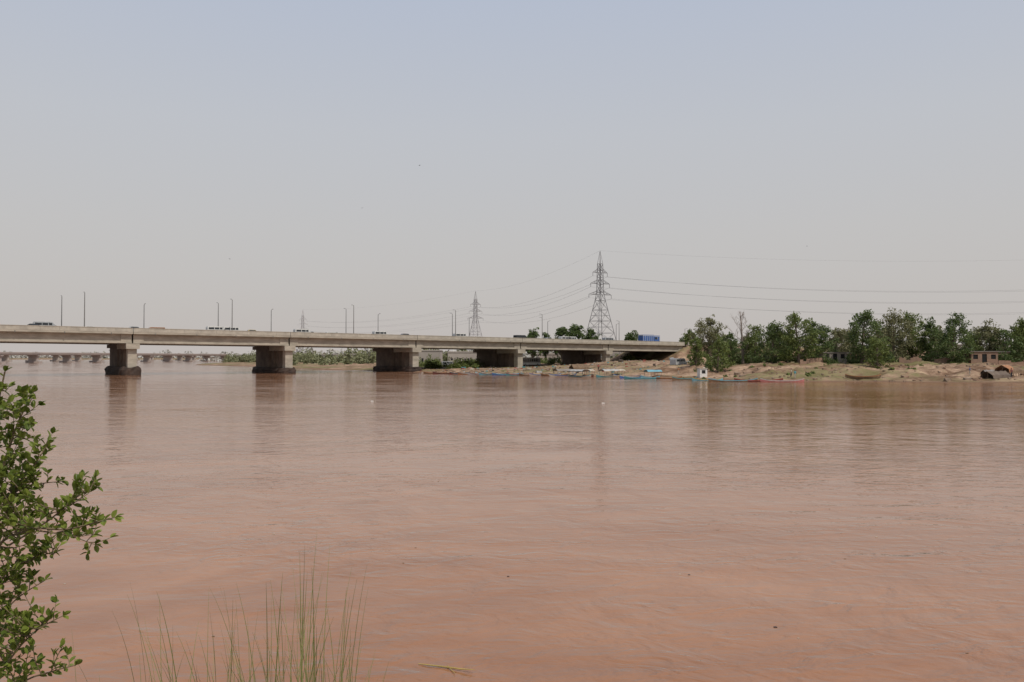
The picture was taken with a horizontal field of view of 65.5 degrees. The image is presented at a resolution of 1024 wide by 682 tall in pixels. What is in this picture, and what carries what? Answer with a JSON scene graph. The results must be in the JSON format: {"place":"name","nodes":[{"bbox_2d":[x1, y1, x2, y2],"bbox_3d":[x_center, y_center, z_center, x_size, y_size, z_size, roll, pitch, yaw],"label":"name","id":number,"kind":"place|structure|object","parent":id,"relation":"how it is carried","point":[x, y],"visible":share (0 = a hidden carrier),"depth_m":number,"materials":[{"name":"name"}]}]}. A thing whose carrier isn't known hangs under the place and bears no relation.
{"place":"outdoors","nodes":[
{"label":"outdoors","id":0,"kind":"place"},
{"bbox_2d":[84,292,84,326],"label":"street lamp","id":1,"kind":"object","parent":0,"point":[84,309],"visible":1,"depth_m":191.33,"materials":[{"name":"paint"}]},
{"bbox_2d":[232,300,232,329],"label":"street lamp","id":2,"kind":"object","parent":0,"point":[232,314],"visible":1,"depth_m":211.88,"materials":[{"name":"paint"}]},
{"bbox_2d":[0,360,1023,681],"bbox_3d":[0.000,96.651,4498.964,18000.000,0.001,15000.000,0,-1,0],"label":"river water","id":3,"kind":"structure","parent":0,"point":[592,518],"depth_m":21.00,"materials":[{"name":"brown liquid"}]},
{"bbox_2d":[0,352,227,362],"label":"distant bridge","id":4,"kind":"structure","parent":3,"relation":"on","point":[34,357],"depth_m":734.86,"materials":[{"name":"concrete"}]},
{"bbox_2d":[418,663,474,672],"bbox_3d":[-0.956,4.664,11.383,0.883,0.048,0.181,-1,-1,29],"label":"floating reed","id":5,"kind":"object","parent":3,"relation":"on","point":[447,666],"visible":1,"depth_m":11.38,"materials":[{"name":"beige plant"}]},
{"bbox_2d":[468,372,497,374],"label":"rowing boat","id":6,"kind":"object","parent":3,"relation":"on","point":[469,373],"visible":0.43,"depth_m":204.45,"materials":[{"name":"red paint"}]},
{"bbox_2d":[529,373,560,375],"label":"rowing boat","id":7,"kind":"object","parent":3,"relation":"on","point":[530,374],"visible":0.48,"depth_m":190.86,"materials":[{"name":"blue paint"}]},
{"bbox_2d":[549,369,576,376],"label":"covered boat","id":8,"kind":"object","parent":3,"relation":"on","point":[552,375],"visible":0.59,"depth_m":183.82,"materials":[{"name":"blue paint"}]},
{"bbox_2d":[568,369,590,377],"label":"covered boat","id":9,"kind":"object","parent":3,"relation":"on","point":[576,370],"visible":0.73,"depth_m":178.65,"materials":[{"name":"teal paint"}]},
{"bbox_2d":[583,369,594,376],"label":"covered boat","id":10,"kind":"object","parent":3,"relation":"on","point":[592,375],"visible":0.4,"depth_m":181.91,"materials":[{"name":"red paint"}]},
{"bbox_2d":[596,369,620,376],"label":"covered boat","id":11,"kind":"object","parent":3,"relation":"on","point":[599,375],"visible":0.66,"depth_m":181.15,"materials":[{"name":"beige paint"}]},
{"bbox_2d":[619,375,640,377],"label":"rowing boat","id":12,"kind":"object","parent":3,"relation":"on","point":[637,376],"visible":0.45,"depth_m":173.76,"materials":[{"name":"paint"}]},
{"bbox_2d":[624,376,659,378],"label":"motor boat","id":13,"kind":"object","parent":3,"relation":"on","point":[625,377],"visible":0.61,"depth_m":162.50,"materials":[{"name":"paint"}]},
{"bbox_2d":[641,370,661,377],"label":"covered boat","id":14,"kind":"object","parent":3,"relation":"on","point":[644,376],"visible":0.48,"depth_m":172.62,"materials":[{"name":"paint"}]},
{"bbox_2d":[652,376,681,378],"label":"rowing boat","id":15,"kind":"object","parent":3,"relation":"on","point":[665,378],"visible":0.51,"depth_m":162.66,"materials":[{"name":"orange paint"}]},
{"bbox_2d":[672,376,697,379],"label":"rowing boat","id":16,"kind":"object","parent":3,"relation":"on","point":[674,378],"visible":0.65,"depth_m":157.53,"materials":[{"name":"teal paint"}]},
{"bbox_2d":[692,377,722,380],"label":"rowing boat","id":17,"kind":"object","parent":3,"relation":"on","point":[696,379],"visible":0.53,"depth_m":151.54,"materials":[{"name":"yellow paint"}]},
{"bbox_2d":[708,378,757,381],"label":"rowing boat","id":18,"kind":"object","parent":3,"relation":"on","point":[712,380],"visible":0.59,"depth_m":145.47,"materials":[{"name":"paint"}]},
{"bbox_2d":[734,378,782,381],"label":"rowing boat","id":19,"kind":"object","parent":3,"relation":"on","point":[756,380],"visible":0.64,"depth_m":145.54,"materials":[{"name":"red paint"}]},
{"bbox_2d":[760,378,803,381],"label":"rowing boat","id":20,"kind":"object","parent":3,"relation":"on","point":[797,380],"visible":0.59,"depth_m":143.59,"materials":[{"name":"paint"}]},
{"bbox_2d":[0,0,1023,356],"label":"sky","id":21,"kind":"structure","parent":0,"point":[180,159],"materials":[{"name":"blue"}]},
{"bbox_2d":[9,358,1023,382],"bbox_3d":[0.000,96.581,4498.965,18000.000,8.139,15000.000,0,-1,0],"label":"ground","id":22,"kind":"structure","parent":0,"point":[926,373],"depth_m":169.10,"materials":[{"name":"soil"}]},
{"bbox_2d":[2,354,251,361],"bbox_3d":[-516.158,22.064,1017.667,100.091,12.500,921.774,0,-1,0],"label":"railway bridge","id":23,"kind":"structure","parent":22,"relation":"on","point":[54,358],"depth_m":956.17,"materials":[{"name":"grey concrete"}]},
{"bbox_2d":[72,537,388,681],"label":"tall grass","id":24,"kind":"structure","parent":22,"relation":"on","point":[302,632],"depth_m":4.03,"materials":[{"name":"green plant"}]},
{"bbox_2d":[295,311,308,353],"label":"transmission tower","id":25,"kind":"structure","parent":22,"relation":"on","point":[302,327],"depth_m":823.71,"materials":[{"name":"metal"}]},
{"bbox_2d":[3,347,601,360],"bbox_3d":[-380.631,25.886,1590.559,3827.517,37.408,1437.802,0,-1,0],"label":"distant tree line","id":26,"kind":"object","parent":22,"relation":"on","point":[330,350],"visible":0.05,"depth_m":1163.97,"materials":[{"name":"green plant"}]},
{"bbox_2d":[0,324,687,374],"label":"road bridge","id":27,"kind":"structure","parent":22,"relation":"on","point":[276,349],"depth_m":230.09,"materials":[{"name":"concrete"}]},
{"bbox_2d":[33,321,54,325],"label":"minivan","id":28,"kind":"object","parent":27,"relation":"on","point":[46,323],"visible":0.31,"depth_m":188.92,"materials":[{"name":"silver paint"}]},
{"bbox_2d":[61,295,61,325],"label":"street lamp","id":29,"kind":"object","parent":27,"relation":"on","point":[61,310],"visible":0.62,"depth_m":200.37,"materials":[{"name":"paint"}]},
{"bbox_2d":[206,326,223,329],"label":"minivan","id":30,"kind":"object","parent":27,"relation":"on","point":[214,328],"visible":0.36,"depth_m":210.82,"materials":[{"name":"white paint"}]},
{"bbox_2d":[223,327,240,330],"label":"minivan","id":31,"kind":"object","parent":27,"relation":"on","point":[230,328],"visible":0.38,"depth_m":213.40,"materials":[{"name":"white paint"}]},
{"bbox_2d":[293,329,309,331],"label":"minivan","id":32,"kind":"object","parent":27,"relation":"on","point":[301,330],"visible":0.38,"depth_m":225.50,"materials":[{"name":"white paint"}]},
{"bbox_2d":[372,331,387,333],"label":"minivan","id":33,"kind":"object","parent":27,"relation":"on","point":[379,332],"visible":0.38,"depth_m":240.35,"materials":[{"name":"white paint"}]},
{"bbox_2d":[453,333,466,335],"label":"minivan","id":34,"kind":"object","parent":27,"relation":"on","point":[460,334],"visible":0.37,"depth_m":255.88,"materials":[{"name":"white paint"}]},
{"bbox_2d":[513,335,526,337],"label":"minivan","id":35,"kind":"object","parent":27,"relation":"on","point":[519,336],"visible":0.45,"depth_m":271.23,"materials":[{"name":"white paint"}]},
{"bbox_2d":[558,336,569,338],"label":"minivan","id":36,"kind":"object","parent":27,"relation":"on","point":[562,337],"visible":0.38,"depth_m":284.14,"materials":[{"name":"white paint"}]},
{"bbox_2d":[638,335,657,340],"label":"cargo truck","id":37,"kind":"object","parent":27,"relation":"on","point":[647,338],"visible":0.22,"depth_m":306.81,"materials":[{"name":"blue paint"}]},
{"bbox_2d":[221,348,476,364],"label":"riverside thicket","id":38,"kind":"object","parent":22,"relation":"on","point":[309,357],"visible":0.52,"depth_m":421.12,"materials":[{"name":"green plant"}]},
{"bbox_2d":[419,350,442,361],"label":"concrete house","id":39,"kind":"structure","parent":22,"relation":"on","point":[423,354],"depth_m":396.42,"materials":[{"name":"white concrete"}]},
{"bbox_2d":[447,351,476,361],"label":"concrete house","id":40,"kind":"structure","parent":22,"relation":"on","point":[454,355],"depth_m":386.31,"materials":[{"name":"white concrete"}]},
{"bbox_2d":[466,291,482,350],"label":"transmission tower","id":41,"kind":"structure","parent":22,"relation":"on","point":[477,334],"depth_m":577.22,"materials":[{"name":"metal"}]},
{"bbox_2d":[523,357,540,365],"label":"bus","id":42,"kind":"object","parent":22,"relation":"on","point":[531,361],"visible":0.74,"depth_m":284.17,"materials":[{"name":"paint"}]},
{"bbox_2d":[525,327,541,356],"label":"tree","id":43,"kind":"object","parent":22,"relation":"on","point":[533,334],"visible":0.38,"depth_m":334.23,"materials":[{"name":"green plant"}]},
{"bbox_2d":[540,332,551,360],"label":"tree","id":44,"kind":"object","parent":22,"relation":"on","point":[545,353],"visible":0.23,"depth_m":339.77,"materials":[{"name":"green plant"}]},
{"bbox_2d":[536,353,558,359],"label":"concrete house","id":45,"kind":"structure","parent":22,"relation":"on","point":[550,355],"depth_m":356.54,"materials":[{"name":"white concrete"}]},
{"bbox_2d":[553,326,571,361],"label":"tree","id":46,"kind":"object","parent":22,"relation":"on","point":[562,331],"visible":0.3,"depth_m":333.98,"materials":[{"name":"green plant"}]},
{"bbox_2d":[569,324,585,338],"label":"tree","id":47,"kind":"object","parent":22,"relation":"on","point":[574,329],"visible":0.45,"depth_m":338.93,"materials":[{"name":"green plant"}]},
{"bbox_2d":[569,364,589,369],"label":"tarp shelter","id":48,"kind":"object","parent":22,"relation":"on","point":[579,366],"visible":0.6,"depth_m":204.13,"materials":[{"name":"beige fabric"}]},
{"bbox_2d":[584,327,601,339],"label":"tree","id":49,"kind":"object","parent":22,"relation":"on","point":[590,333],"visible":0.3,"depth_m":340.73,"materials":[{"name":"green plant"}]},
{"bbox_2d":[586,252,619,355],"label":"transmission tower","id":50,"kind":"structure","parent":22,"relation":"on","point":[600,290],"depth_m":350.11,"materials":[{"name":"metal"}]},
{"bbox_2d":[307,251,1023,332],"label":"power lines","id":51,"kind":"object","parent":50,"relation":"attached to","point":[713,307],"visible":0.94,"depth_m":346.57,"materials":[{"name":"metal"}]},
{"bbox_2d":[621,330,638,352],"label":"tree","id":52,"kind":"object","parent":22,"relation":"on","point":[629,337],"visible":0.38,"depth_m":349.21,"materials":[{"name":"green plant"}]},
{"bbox_2d":[670,358,686,364],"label":"minivan","id":53,"kind":"object","parent":22,"relation":"on","point":[677,361],"visible":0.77,"depth_m":198.58,"materials":[{"name":"silver paint"}]},
{"bbox_2d":[679,329,696,344],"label":"tree","id":54,"kind":"object","parent":22,"relation":"on","point":[685,339],"visible":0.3,"depth_m":344.04,"materials":[{"name":"green plant"}]},
{"bbox_2d":[419,353,960,378],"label":"scrub bushes","id":55,"kind":"object","parent":22,"relation":"on","point":[436,363],"visible":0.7,"depth_m":271.71,"materials":[{"name":"green plant"}]},
{"bbox_2d":[687,336,704,365],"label":"eucalyptus tree","id":56,"kind":"object","parent":22,"relation":"on","point":[695,349],"visible":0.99,"depth_m":189.56,"materials":[{"name":"green plant"}]},
{"bbox_2d":[696,368,707,377],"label":"white kiosk","id":57,"kind":"object","parent":22,"relation":"on","point":[701,372],"visible":0.88,"depth_m":165.24,"materials":[{"name":"paint"}]},
{"bbox_2d":[687,314,726,356],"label":"acacia tree","id":58,"kind":"object","parent":22,"relation":"on","point":[710,336],"visible":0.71,"depth_m":196.15,"materials":[{"name":"green plant"}]},
{"bbox_2d":[703,333,735,372],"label":"eucalyptus tree","id":59,"kind":"object","parent":22,"relation":"on","point":[720,350],"visible":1,"depth_m":173.36,"materials":[{"name":"green plant"}]},
{"bbox_2d":[422,357,1023,381],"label":"rubble","id":60,"kind":"object","parent":22,"relation":"on","point":[735,373],"visible":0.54,"depth_m":190.54,"materials":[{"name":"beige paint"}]},
{"bbox_2d":[706,333,740,359],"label":"acacia tree","id":61,"kind":"object","parent":22,"relation":"on","point":[723,334],"visible":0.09,"depth_m":228.79,"materials":[{"name":"green plant"}]},
{"bbox_2d":[711,331,746,364],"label":"eucalyptus tree","id":62,"kind":"object","parent":22,"relation":"on","point":[732,354],"visible":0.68,"depth_m":189.55,"materials":[{"name":"green plant"}]},
{"bbox_2d":[725,312,756,363],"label":"bare tree","id":63,"kind":"object","parent":22,"relation":"on","point":[741,344],"visible":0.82,"depth_m":191.85,"materials":[{"name":"brown plant"}]},
{"bbox_2d":[733,336,756,358],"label":"acacia tree","id":64,"kind":"object","parent":22,"relation":"on","point":[745,346],"visible":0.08,"depth_m":234.97,"materials":[{"name":"green plant"}]},
{"bbox_2d":[743,324,767,362],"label":"eucalyptus tree","id":65,"kind":"object","parent":22,"relation":"on","point":[751,341],"visible":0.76,"depth_m":189.32,"materials":[{"name":"green plant"}]},
{"bbox_2d":[762,333,782,356],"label":"acacia tree","id":66,"kind":"object","parent":22,"relation":"on","point":[770,341],"visible":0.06,"depth_m":239.93,"materials":[{"name":"green plant"}]},
{"bbox_2d":[754,320,794,362],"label":"eucalyptus tree","id":67,"kind":"object","parent":22,"relation":"on","point":[773,335],"visible":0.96,"depth_m":180.90,"materials":[{"name":"green plant"}]},
{"bbox_2d":[774,332,800,362],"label":"eucalyptus tree","id":68,"kind":"object","parent":22,"relation":"on","point":[792,360],"visible":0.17,"depth_m":187.53,"materials":[{"name":"green plant"}]},
{"bbox_2d":[775,311,825,362],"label":"eucalyptus tree","id":69,"kind":"object","parent":22,"relation":"on","point":[792,339],"visible":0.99,"depth_m":179.12,"materials":[{"name":"green plant"}]},
{"bbox_2d":[799,317,829,360],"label":"eucalyptus tree","id":70,"kind":"object","parent":22,"relation":"on","point":[813,324],"visible":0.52,"depth_m":183.13,"materials":[{"name":"green plant"}]},
{"bbox_2d":[814,325,840,351],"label":"eucalyptus tree","id":71,"kind":"object","parent":22,"relation":"on","point":[825,337],"visible":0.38,"depth_m":185.64,"materials":[{"name":"green plant"}]},
{"bbox_2d":[816,352,847,363],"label":"plaster hut","id":72,"kind":"object","parent":22,"relation":"on","point":[837,355],"visible":0.63,"depth_m":182.09,"materials":[{"name":"grey paint"}]},
{"bbox_2d":[826,328,853,351],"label":"acacia tree","id":73,"kind":"object","parent":22,"relation":"on","point":[835,333],"visible":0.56,"depth_m":190.47,"materials":[{"name":"green plant"}]},
{"bbox_2d":[828,328,864,354],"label":"acacia tree","id":74,"kind":"object","parent":22,"relation":"on","point":[847,341],"visible":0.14,"depth_m":233.57,"materials":[{"name":"green plant"}]},
{"bbox_2d":[688,346,1023,371],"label":"undergrowth","id":75,"kind":"object","parent":22,"relation":"on","point":[889,358],"visible":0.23,"depth_m":180.83,"materials":[{"name":"green plant"}]},
{"bbox_2d":[845,374,880,378],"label":"rowing boat","id":76,"kind":"object","parent":22,"relation":"on","point":[862,377],"visible":1,"depth_m":149.38,"materials":[{"name":"orange paint"}]},
{"bbox_2d":[841,309,891,362],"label":"eucalyptus tree","id":77,"kind":"object","parent":22,"relation":"on","point":[858,327],"visible":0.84,"depth_m":177.15,"materials":[{"name":"green plant"}]},
{"bbox_2d":[862,337,896,368],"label":"eucalyptus tree","id":78,"kind":"object","parent":22,"relation":"on","point":[874,350],"visible":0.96,"depth_m":167.52,"materials":[{"name":"green plant"}]},
{"bbox_2d":[864,323,903,356],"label":"acacia tree","id":79,"kind":"object","parent":22,"relation":"on","point":[875,336],"visible":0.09,"depth_m":238.91,"materials":[{"name":"green plant"}]},
{"bbox_2d":[872,307,920,362],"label":"acacia tree","id":80,"kind":"object","parent":22,"relation":"on","point":[891,320],"visible":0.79,"depth_m":184.66,"materials":[{"name":"green plant"}]},
{"bbox_2d":[888,310,932,359],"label":"eucalyptus tree","id":81,"kind":"object","parent":22,"relation":"on","point":[912,354],"visible":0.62,"depth_m":187.19,"materials":[{"name":"green plant"}]},
{"bbox_2d":[800,357,1023,364],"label":"brick boundary wall","id":82,"kind":"structure","parent":22,"relation":"on","point":[901,360],"depth_m":178.38,"materials":[{"name":"brown brick"}]},
{"bbox_2d":[914,316,946,361],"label":"eucalyptus tree","id":83,"kind":"object","parent":22,"relation":"on","point":[930,326],"visible":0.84,"depth_m":185.57,"materials":[{"name":"green plant"}]},
{"bbox_2d":[915,325,958,357],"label":"acacia tree","id":84,"kind":"object","parent":22,"relation":"on","point":[936,339],"visible":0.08,"depth_m":238.67,"materials":[{"name":"green plant"}]},
{"bbox_2d":[926,312,977,362],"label":"eucalyptus tree","id":85,"kind":"object","parent":22,"relation":"on","point":[951,331],"visible":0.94,"depth_m":177.01,"materials":[{"name":"green plant"}]},
{"bbox_2d":[956,329,984,357],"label":"eucalyptus tree","id":86,"kind":"object","parent":22,"relation":"on","point":[975,341],"visible":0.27,"depth_m":188.63,"materials":[{"name":"green plant"}]},
{"bbox_2d":[964,351,998,363],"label":"brick house","id":87,"kind":"structure","parent":22,"relation":"on","point":[984,356],"depth_m":176.07,"materials":[{"name":"brown brick"}]},
{"bbox_2d":[963,326,1008,355],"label":"acacia tree","id":88,"kind":"object","parent":22,"relation":"on","point":[985,345],"visible":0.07,"depth_m":239.95,"materials":[{"name":"green plant"}]},
{"bbox_2d":[972,318,1008,350],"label":"acacia tree","id":89,"kind":"object","parent":22,"relation":"on","point":[986,331],"visible":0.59,"depth_m":187.45,"materials":[{"name":"green plant"}]},
{"bbox_2d":[980,371,1011,378],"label":"tarp shelter","id":90,"kind":"object","parent":22,"relation":"on","point":[997,374],"visible":0.76,"depth_m":146.29,"materials":[{"name":"grey fabric"}]},
{"bbox_2d":[995,365,1012,373],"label":"tarp shelter","id":91,"kind":"object","parent":22,"relation":"on","point":[1001,367],"visible":0.72,"depth_m":148.62,"materials":[{"name":"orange fabric"}]},
{"bbox_2d":[985,329,1023,361],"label":"eucalyptus tree","id":92,"kind":"object","parent":22,"relation":"on","point":[1006,335],"visible":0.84,"depth_m":182.83,"materials":[{"name":"green plant"}]},
{"bbox_2d":[998,351,1010,358],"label":"brick house","id":93,"kind":"structure","parent":22,"relation":"on","point":[1008,352],"depth_m":181.97,"materials":[{"name":"brown brick"}]},
{"bbox_2d":[1001,316,1023,358],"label":"eucalyptus tree","id":94,"kind":"object","parent":22,"relation":"on","point":[1016,331],"visible":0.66,"depth_m":185.44,"materials":[{"name":"green plant"}]},
{"bbox_2d":[1001,367,1023,375],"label":"tarp shelter","id":95,"kind":"object","parent":22,"relation":"on","point":[1018,370],"visible":0.56,"depth_m":148.21,"materials":[{"name":"beige fabric"}]},
{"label":"grass turf","id":96,"kind":"object","parent":22,"relation":"on","visible":0},
{"bbox_2d":[0,365,123,681],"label":"shrub","id":97,"kind":"object","parent":96,"relation":"on","point":[26,527],"visible":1,"depth_m":2.61,"materials":[{"name":"green plant"}]},
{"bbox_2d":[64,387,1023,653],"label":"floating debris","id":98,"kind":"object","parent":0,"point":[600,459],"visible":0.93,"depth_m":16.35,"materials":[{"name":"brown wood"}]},
{"bbox_2d":[610,346,949,360],"bbox_3d":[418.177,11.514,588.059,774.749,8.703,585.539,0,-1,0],"label":"road embankment","id":99,"kind":"structure","parent":0,"point":[683,352],"depth_m":317.87,"materials":[{"name":"soil"}]}
]}

